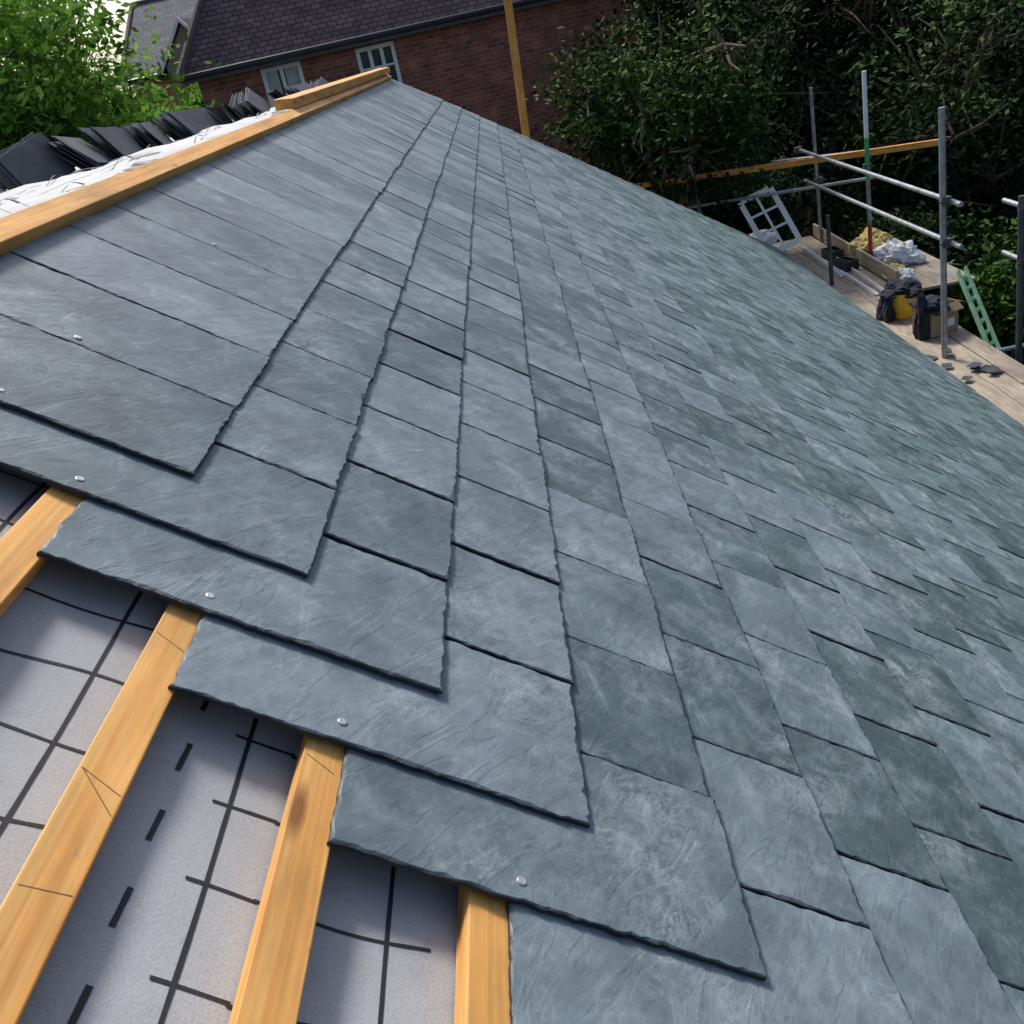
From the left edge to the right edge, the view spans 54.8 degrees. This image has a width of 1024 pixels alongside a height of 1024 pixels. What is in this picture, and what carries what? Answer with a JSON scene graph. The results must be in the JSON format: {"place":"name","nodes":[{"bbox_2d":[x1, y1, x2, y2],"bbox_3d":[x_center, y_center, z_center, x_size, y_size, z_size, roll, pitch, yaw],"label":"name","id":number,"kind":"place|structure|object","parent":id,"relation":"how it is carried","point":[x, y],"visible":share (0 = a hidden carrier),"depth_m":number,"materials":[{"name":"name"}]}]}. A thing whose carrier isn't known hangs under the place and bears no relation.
{"place":"outdoors","nodes":[
{"label":"outdoors","id":0,"kind":"place"},
{"bbox_2d":[1,0,138,101],"label":"sky","id":1,"kind":"structure","parent":0,"point":[112,6],"materials":[{"name":"white"}]},
{"bbox_2d":[0,0,160,117],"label":"ash tree","id":2,"kind":"object","parent":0,"point":[113,40],"depth_m":17.37,"materials":[{"name":"green plant"}]},
{"bbox_2d":[0,107,290,217],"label":"ridge membrane","id":3,"kind":"object","parent":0,"point":[41,193],"visible":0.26,"depth_m":3.29,"materials":[{"name":"plastic"}]},
{"bbox_2d":[0,186,7,192],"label":"slate pile","id":4,"kind":"object","parent":3,"relation":"on","point":[2,189],"depth_m":3.97,"materials":[{"name":"grey stone"}]},
{"bbox_2d":[0,132,75,189],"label":"slate pile","id":5,"kind":"object","parent":3,"relation":"on","point":[31,158],"visible":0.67,"depth_m":4.16,"materials":[{"name":"grey stone"}]},
{"bbox_2d":[47,136,112,170],"bbox_3d":[-1.970,-1.647,4.526,0.233,0.192,0.452,-15,25,-4],"label":"slate pile","id":6,"kind":"object","parent":3,"relation":"on","point":[81,154],"visible":0.76,"depth_m":4.39,"materials":[{"name":"grey stone"}]},
{"bbox_2d":[77,127,143,158],"bbox_3d":[-1.918,-1.799,4.818,0.197,0.212,0.467,-11,25,4],"label":"slate pile","id":7,"kind":"object","parent":3,"relation":"on","point":[113,142],"visible":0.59,"depth_m":4.69,"materials":[{"name":"grey stone"}]},
{"bbox_2d":[0,107,285,202],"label":"ridge membrane print","id":8,"kind":"object","parent":3,"relation":"on","point":[146,155],"visible":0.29,"depth_m":3.00,"materials":[{"name":"black"}]},
{"bbox_2d":[121,122,173,148],"bbox_3d":[-1.912,-1.972,5.216,0.226,0.184,0.451,-15,25,-5],"label":"slate pile","id":9,"kind":"object","parent":3,"relation":"on","point":[144,135],"visible":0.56,"depth_m":5.08,"materials":[{"name":"grey stone"}]},
{"bbox_2d":[151,107,223,140],"bbox_3d":[-1.816,-2.191,5.578,0.242,0.174,0.477,-6,26,14],"label":"slate pile","id":10,"kind":"object","parent":3,"relation":"on","point":[177,125],"visible":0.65,"depth_m":5.44,"materials":[{"name":"grey stone"}]},
{"bbox_2d":[207,100,241,123],"bbox_3d":[-1.733,-2.363,5.939,0.210,0.208,0.441,-17,26,-9],"label":"slate pile","id":11,"kind":"object","parent":3,"relation":"on","point":[220,114],"visible":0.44,"depth_m":5.77,"materials":[{"name":"grey stone"}]},
{"bbox_2d":[229,87,269,118],"bbox_3d":[-1.678,-2.588,6.316,0.245,0.235,0.469,-15,25,-4],"label":"slate pile","id":12,"kind":"object","parent":3,"relation":"on","point":[247,103],"visible":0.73,"depth_m":6.23,"materials":[{"name":"grey stone"}]},
{"bbox_2d":[266,89,284,99],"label":"slate pile","id":13,"kind":"object","parent":3,"relation":"on","point":[274,94],"visible":0.41,"depth_m":6.50,"materials":[{"name":"grey stone"}]},
{"bbox_2d":[283,82,312,94],"bbox_3d":[-1.499,-3.015,7.101,0.190,0.131,0.456,-11,25,4],"label":"slate pile","id":14,"kind":"object","parent":3,"relation":"on","point":[294,89],"visible":0.44,"depth_m":6.96,"materials":[{"name":"grey stone"}]},
{"bbox_2d":[306,77,328,87],"bbox_3d":[-1.454,-3.154,7.430,0.213,0.207,0.444,-11,25,4],"label":"slate pile","id":15,"kind":"object","parent":3,"relation":"on","point":[321,81],"visible":0.25,"depth_m":7.51,"materials":[{"name":"grey stone"}]},
{"bbox_2d":[175,0,204,85],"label":"ridge tiles","id":16,"kind":"object","parent":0,"point":[191,33],"visible":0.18,"depth_m":19.09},
{"bbox_2d":[184,0,515,74],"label":"roof front","id":17,"kind":"structure","parent":16,"relation":"attached to","point":[228,32],"depth_m":19.45,"materials":[{"name":"grey tile"}]},
{"bbox_2d":[0,133,457,1023],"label":"membrane","id":18,"kind":"object","parent":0,"point":[130,953],"visible":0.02,"depth_m":0.85,"materials":[{"name":"fabric"}]},
{"bbox_2d":[0,74,391,255],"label":"ridge batten","id":19,"kind":"object","parent":18,"relation":"on","point":[25,226],"visible":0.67,"depth_m":2.20,"materials":[{"name":"brown wood"}]},
{"bbox_2d":[273,67,389,109],"bbox_3d":[-0.995,-2.649,6.087,0.085,0.057,4.301,-11,25,4],"label":"loose timber length","id":20,"kind":"object","parent":19,"relation":"on","point":[299,99],"visible":1,"depth_m":4.95,"materials":[{"name":"brown wood"}]},
{"bbox_2d":[0,198,430,1023],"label":"printed lines","id":21,"kind":"object","parent":18,"relation":"on","point":[86,992],"visible":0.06,"depth_m":0.85,"materials":[{"name":"black paint"}]},
{"bbox_2d":[0,485,511,1023],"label":"battens","id":22,"kind":"object","parent":18,"relation":"on","point":[64,853],"depth_m":0.82,"materials":[{"name":"brown wood"}]},
{"bbox_2d":[18,632,332,896],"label":"pencil marks","id":23,"kind":"object","parent":22,"relation":"on","point":[84,769],"visible":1,"depth_m":0.81},
{"bbox_2d":[0,79,1023,1023],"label":"slates","id":24,"kind":"object","parent":18,"relation":"on","point":[624,579],"visible":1,"depth_m":1.55,"materials":[{"name":"grey stone"}]},
{"bbox_2d":[0,243,526,885],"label":"slate nails","id":25,"kind":"object","parent":24,"relation":"on","point":[522,881],"visible":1,"depth_m":1.06,"materials":[{"name":"silver metal"}]},
{"bbox_2d":[666,1,1017,336],"bbox_3d":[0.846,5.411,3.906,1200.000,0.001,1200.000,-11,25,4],"label":"bush","id":26,"kind":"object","parent":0,"point":[802,214],"depth_m":28.63,"materials":[{"name":"green plant"}]},
{"bbox_2d":[0,0,223,188],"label":"ash tree","id":27,"kind":"object","parent":26,"relation":"on","point":[56,97],"visible":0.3,"depth_m":11.59,"materials":[{"name":"green plant"}]},
{"bbox_2d":[135,77,191,116],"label":"front wall","id":28,"kind":"structure","parent":26,"relation":"on","point":[163,81],"depth_m":32.22,"materials":[{"name":"red brick"}]},
{"bbox_2d":[161,18,190,73],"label":"gable roof","id":29,"kind":"structure","parent":28,"relation":"on","point":[186,21],"depth_m":31.27,"materials":[{"name":"grey tile"}]},
{"bbox_2d":[161,17,188,73],"bbox_3d":[-10.219,-14.700,30.899,2.000,1.440,0.100,-11,25,4],"label":"bargeboard","id":30,"kind":"object","parent":29,"relation":"attached to","point":[179,20],"visible":0.57,"depth_m":30.79,"materials":[{"name":"white paint"}]},
{"bbox_2d":[167,24,187,79],"bbox_3d":[-10.178,-14.572,31.128,1.700,1.500,0.100,-11,25,4],"label":"gable face","id":31,"kind":"object","parent":29,"relation":"attached to","point":[180,40],"visible":0.33,"depth_m":31.12},
{"bbox_2d":[166,82,205,109],"bbox_3d":[-7.663,-9.012,28.838,2.734,7.473,4.063,-11,25,4],"label":"garden tree","id":32,"kind":"object","parent":26,"relation":"on","point":[201,104],"visible":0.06,"depth_m":26.68,"materials":[{"name":"green plant"}]},
{"bbox_2d":[198,68,270,118],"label":"front wall","id":33,"kind":"structure","parent":26,"relation":"on","point":[224,88],"depth_m":19.48,"materials":[{"name":"red brick"}]},
{"bbox_2d":[299,47,360,83],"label":"front wall","id":34,"kind":"structure","parent":26,"relation":"on","point":[330,67],"depth_m":19.83,"materials":[{"name":"red brick"}]},
{"bbox_2d":[392,0,644,176],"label":"front wall","id":35,"kind":"structure","parent":26,"relation":"on","point":[467,65],"depth_m":20.72,"materials":[{"name":"red brick"}]},
{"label":"soffit","id":36,"kind":"object","parent":35,"relation":"attached to","visible":0},
{"bbox_2d":[181,0,560,85],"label":"fascia","id":37,"kind":"structure","parent":36,"relation":"attached to","point":[358,44],"depth_m":19.56,"materials":[{"name":"metal"}]},
{"bbox_2d":[181,0,543,81],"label":"gutter","id":38,"kind":"object","parent":37,"relation":"attached to","point":[324,46],"visible":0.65,"depth_m":19.40,"materials":[{"name":"black plastic"}]},
{"bbox_2d":[516,0,817,214],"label":"apple tree","id":39,"kind":"object","parent":26,"relation":"on","point":[701,97],"visible":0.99,"depth_m":15.12,"materials":[{"name":"green plant"}]},
{"bbox_2d":[550,0,876,215],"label":"garden tree","id":40,"kind":"object","parent":26,"relation":"on","point":[788,20],"visible":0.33,"depth_m":19.80,"materials":[{"name":"green plant"}]},
{"bbox_2d":[639,0,861,115],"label":"garden tree","id":41,"kind":"object","parent":26,"relation":"on","point":[806,21],"visible":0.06,"depth_m":23.13,"materials":[{"name":"green plant"}]},
{"bbox_2d":[638,115,887,242],"bbox_3d":[3.967,-5.018,18.659,6.142,4.499,3.332,-11,25,4],"label":"shrub","id":42,"kind":"object","parent":26,"relation":"on","point":[722,214],"visible":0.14,"depth_m":18.23,"materials":[{"name":"green plant"}]},
{"bbox_2d":[640,0,998,185],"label":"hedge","id":43,"kind":"object","parent":26,"relation":"on","point":[838,70],"depth_m":31.39,"materials":[{"name":"green plant"}]},
{"bbox_2d":[633,70,1023,424],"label":"scaffolding","id":44,"kind":"object","parent":26,"relation":"on","point":[1004,391],"visible":0.7,"depth_m":12.29,"materials":[{"name":"metal"}]},
{"bbox_2d":[749,229,777,244],"bbox_3d":[4.170,-4.593,16.502,0.538,0.221,0.473,-1,28,23],"label":"dust sheet","id":45,"kind":"object","parent":44,"relation":"on","point":[770,238],"visible":0.52,"depth_m":16.36,"materials":[{"name":"white fabric"}]},
{"bbox_2d":[738,186,801,250],"bbox_3d":[4.213,-4.748,16.145,0.938,1.076,0.306,-9,26,9],"label":"old window sash","id":46,"kind":"object","parent":44,"relation":"on","point":[787,218],"visible":0.74,"depth_m":16.12,"materials":[{"name":"paint"}]},
{"bbox_2d":[821,246,843,259],"bbox_3d":[4.996,-4.032,15.406,0.220,0.140,0.340,-14,25,-1],"label":"black tray","id":47,"kind":"object","parent":44,"relation":"on","point":[838,252],"visible":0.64,"depth_m":15.34,"materials":[{"name":"plastic"}]},
{"bbox_2d":[795,244,883,295],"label":"white trim strips","id":48,"kind":"object","parent":44,"relation":"on","point":[824,262],"depth_m":14.40,"materials":[{"name":"paint"}]},
{"bbox_2d":[833,256,858,271],"bbox_3d":[4.975,-3.700,14.733,0.220,0.140,0.340,-19,26,-12],"label":"black tray","id":49,"kind":"object","parent":44,"relation":"on","point":[845,263],"visible":0.95,"depth_m":14.63,"materials":[{"name":"plastic"}]},
{"bbox_2d":[848,226,892,253],"bbox_3d":[5.448,-4.097,14.990,0.663,0.428,0.661,-25,28,-24],"label":"insulation roll bag","id":50,"kind":"object","parent":44,"relation":"on","point":[879,237],"visible":0.44,"depth_m":14.85,"materials":[{"name":"fabric"}]},
{"bbox_2d":[876,290,895,322],"bbox_3d":[4.661,-2.589,12.313,0.219,0.384,0.369,-11,25,4],"label":"dark rag bundle","id":51,"kind":"object","parent":44,"relation":"on","point":[885,311],"visible":0.96,"depth_m":12.24,"materials":[{"name":"fabric"}]},
{"bbox_2d":[881,263,913,278],"bbox_3d":[5.409,-3.430,13.953,0.452,0.158,0.569,-11,25,4],"label":"insulation offcut","id":52,"kind":"object","parent":44,"relation":"on","point":[895,265],"visible":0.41,"depth_m":13.89,"materials":[{"name":"fabric"}]},
{"bbox_2d":[873,239,925,265],"bbox_3d":[5.612,-3.802,14.380,0.673,0.366,0.702,-11,25,4],"label":"polythene bag","id":53,"kind":"object","parent":44,"relation":"on","point":[905,253],"visible":0.84,"depth_m":14.20,"materials":[{"name":"white plastic"}]},
{"bbox_2d":[893,295,916,318],"bbox_3d":[4.875,-2.603,12.316,0.390,0.320,0.390,-11,25,4],"label":"yellow bucket","id":54,"kind":"object","parent":44,"relation":"on","point":[902,308],"visible":0.53,"depth_m":12.20,"materials":[{"name":"plastic"}]},
{"bbox_2d":[878,277,921,299],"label":"dark rags","id":55,"kind":"object","parent":54,"relation":"on","point":[909,288],"visible":0.98,"depth_m":12.14,"materials":[{"name":"fabric"}]},
{"bbox_2d":[898,268,916,279],"bbox_3d":[5.418,-3.258,13.563,0.249,0.186,0.415,-7,26,13],"label":"polythene bag","id":56,"kind":"object","parent":44,"relation":"on","point":[904,273],"visible":0.65,"depth_m":13.50,"materials":[{"name":"white plastic"}]},
{"bbox_2d":[913,291,929,339],"bbox_3d":[4.746,-2.287,11.437,0.197,0.570,0.203,10,34,40],"label":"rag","id":57,"kind":"object","parent":44,"relation":"on","point":[921,328],"visible":1,"depth_m":11.40,"materials":[{"name":"fabric"}]},
{"bbox_2d":[912,298,964,338],"bbox_3d":[5.022,-2.282,11.559,0.500,0.345,0.390,-20,26,-14],"label":"cardboard box","id":58,"kind":"object","parent":44,"relation":"on","point":[955,305],"visible":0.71,"depth_m":11.47,"materials":[{"name":"brown cardboard"}]},
{"bbox_2d":[906,294,951,314],"bbox_3d":[4.864,-2.412,11.440,0.447,0.140,0.511,-11,25,4],"label":"draped jacket","id":59,"kind":"object","parent":58,"relation":"on","point":[933,306],"visible":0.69,"depth_m":11.33,"materials":[{"name":"fabric"}]},
{"bbox_2d":[926,347,1004,379],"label":"slate offcuts","id":60,"kind":"object","parent":44,"relation":"on","point":[992,369],"visible":0.94,"depth_m":10.36,"materials":[{"name":"grey stone"}]},
{"bbox_2d":[957,265,1000,348],"bbox_3d":[5.761,-2.364,12.120,0.179,0.967,1.511,-9,26,8],"label":"green ladder","id":61,"kind":"object","parent":44,"relation":"on","point":[979,308],"visible":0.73,"depth_m":12.19,"materials":[{"name":"metal"}]},
{"bbox_2d":[643,0,1023,220],"bbox_3d":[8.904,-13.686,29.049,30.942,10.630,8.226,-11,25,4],"label":"tree","id":62,"kind":"object","parent":26,"relation":"on","point":[789,136],"visible":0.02,"depth_m":28.76,"materials":[{"name":"green plant"}]},
{"bbox_2d":[694,0,988,238],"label":"garden tree","id":63,"kind":"object","parent":26,"relation":"on","point":[867,23],"visible":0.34,"depth_m":25.02,"materials":[{"name":"green plant"}]},
{"bbox_2d":[774,0,1023,297],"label":"garden tree","id":64,"kind":"object","parent":26,"relation":"on","point":[964,108],"visible":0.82,"depth_m":18.60,"materials":[{"name":"green plant"}]},
{"bbox_2d":[835,201,1016,319],"bbox_3d":[7.314,-4.150,17.315,4.355,2.736,3.345,-11,25,4],"label":"shrub","id":65,"kind":"object","parent":26,"relation":"on","point":[929,245],"visible":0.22,"depth_m":17.02,"materials":[{"name":"green plant"}]},
{"bbox_2d":[879,0,1023,197],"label":"garden tree","id":66,"kind":"object","parent":26,"relation":"on","point":[977,17],"visible":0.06,"depth_m":25.07,"materials":[{"name":"green plant"}]},
{"bbox_2d":[920,17,1023,224],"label":"garden tree","id":67,"kind":"object","parent":26,"relation":"on","point":[1018,57],"visible":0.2,"depth_m":19.33,"materials":[{"name":"green plant"}]},
{"bbox_2d":[938,213,1023,364],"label":"shrub","id":68,"kind":"object","parent":26,"relation":"on","point":[998,300],"visible":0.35,"depth_m":13.66,"materials":[{"name":"green plant"}]},
{"bbox_3d":[-3.750,-5.136,21.377,0.772,5.450,0.208,-11,25,4],"label":"front wall","id":69,"kind":"object","parent":26,"relation":"on","visible":0},
{"bbox_2d":[260,61,304,107],"bbox_3d":[-4.444,-8.165,19.902,0.900,1.550,0.120,-18,26,-10],"label":"window frame","id":70,"kind":"object","parent":69,"relation":"attached to","point":[280,68],"visible":0.44,"depth_m":19.64,"materials":[{"name":"white wood"}]},
{"bbox_2d":[260,60,298,69],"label":"front wall","id":71,"kind":"structure","parent":70,"relation":"on","point":[279,64],"depth_m":19.56,"materials":[{"name":"red brick"}]},
{"bbox_2d":[266,67,299,95],"bbox_3d":[-4.469,-8.217,19.952,0.772,1.490,0.208,-11,25,4],"label":"window glass","id":72,"kind":"object","parent":70,"relation":"in","point":[281,83],"visible":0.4,"depth_m":19.75,"materials":[{"name":"black glass"}]},
{"bbox_2d":[265,66,300,106],"bbox_3d":[-4.472,-8.213,19.943,0.690,1.340,0.007,-18,26,-10],"label":"curtain","id":73,"kind":"object","parent":70,"relation":"hanging from","point":[287,72],"visible":0.37,"depth_m":19.73,"materials":[{"name":"grey fabric"}]},
{"bbox_3d":[-1.973,-5.865,21.631,0.773,5.800,0.208,-11,25,4],"label":"front wall","id":74,"kind":"object","parent":26,"relation":"on","visible":0},
{"bbox_2d":[355,41,402,82],"bbox_3d":[-2.664,-8.886,20.161,0.900,1.180,0.120,-18,26,-10],"label":"window frame","id":75,"kind":"object","parent":74,"relation":"attached to","point":[368,49],"visible":0.45,"depth_m":20.01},
{"bbox_2d":[354,39,392,48],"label":"front wall","id":76,"kind":"structure","parent":75,"relation":"on","point":[371,44],"depth_m":19.90,"materials":[{"name":"red brick"}]},
{"bbox_2d":[359,46,397,80],"bbox_3d":[-2.690,-8.938,20.210,0.772,1.120,0.208,-11,25,4],"label":"window glass","id":77,"kind":"object","parent":75,"relation":"in","point":[376,58],"visible":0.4,"depth_m":20.09,"materials":[{"name":"black glass"}]},
{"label":"soffit","id":78,"kind":"object","parent":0,"visible":0},
{"bbox_2d":[128,75,168,85],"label":"fascia","id":79,"kind":"structure","parent":78,"relation":"attached to","point":[161,77],"depth_m":31.77,"materials":[{"name":"metal"}]},
{"bbox_2d":[128,71,167,83],"bbox_3d":[-8.606,-14.672,31.762,8.100,0.110,0.110,-14,25,-2],"label":"gutter","id":80,"kind":"object","parent":79,"relation":"attached to","point":[145,78],"depth_m":31.64,"materials":[{"name":"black plastic"}]},
{"bbox_3d":[-10.083,-13.237,32.611,0.907,1.160,0.211,-11,25,4],"label":"window","id":81,"kind":"object","parent":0,"visible":0},
{"bbox_2d":[186,83,198,94],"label":"front wall","id":82,"kind":"structure","parent":81,"relation":"on","point":[194,88],"depth_m":32.28,"materials":[{"name":"red brick"}]},
{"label":"house walls","id":83,"kind":"object","parent":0,"visible":0},
{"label":"roof hip end slope","id":84,"kind":"object","parent":83,"relation":"on","visible":0},
{"bbox_2d":[504,0,529,137],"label":"timber post","id":85,"kind":"object","parent":84,"relation":"on","point":[510,20],"depth_m":10.64,"materials":[{"name":"brown wood"}]},
{"bbox_3d":[-9.762,-18.090,36.470,8.057,2.350,4.570,-11,25,4],"label":"roof back","id":86,"kind":"object","parent":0,"visible":0},
{"bbox_2d":[121,0,155,72],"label":"ridge tiles","id":87,"kind":"object","parent":86,"relation":"attached to","point":[128,27],"visible":0.2,"depth_m":33.38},
{"bbox_2d":[124,0,195,78],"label":"roof front","id":88,"kind":"structure","parent":87,"relation":"attached to","point":[168,12],"depth_m":33.26,"materials":[{"name":"grey tile"}]}
]}

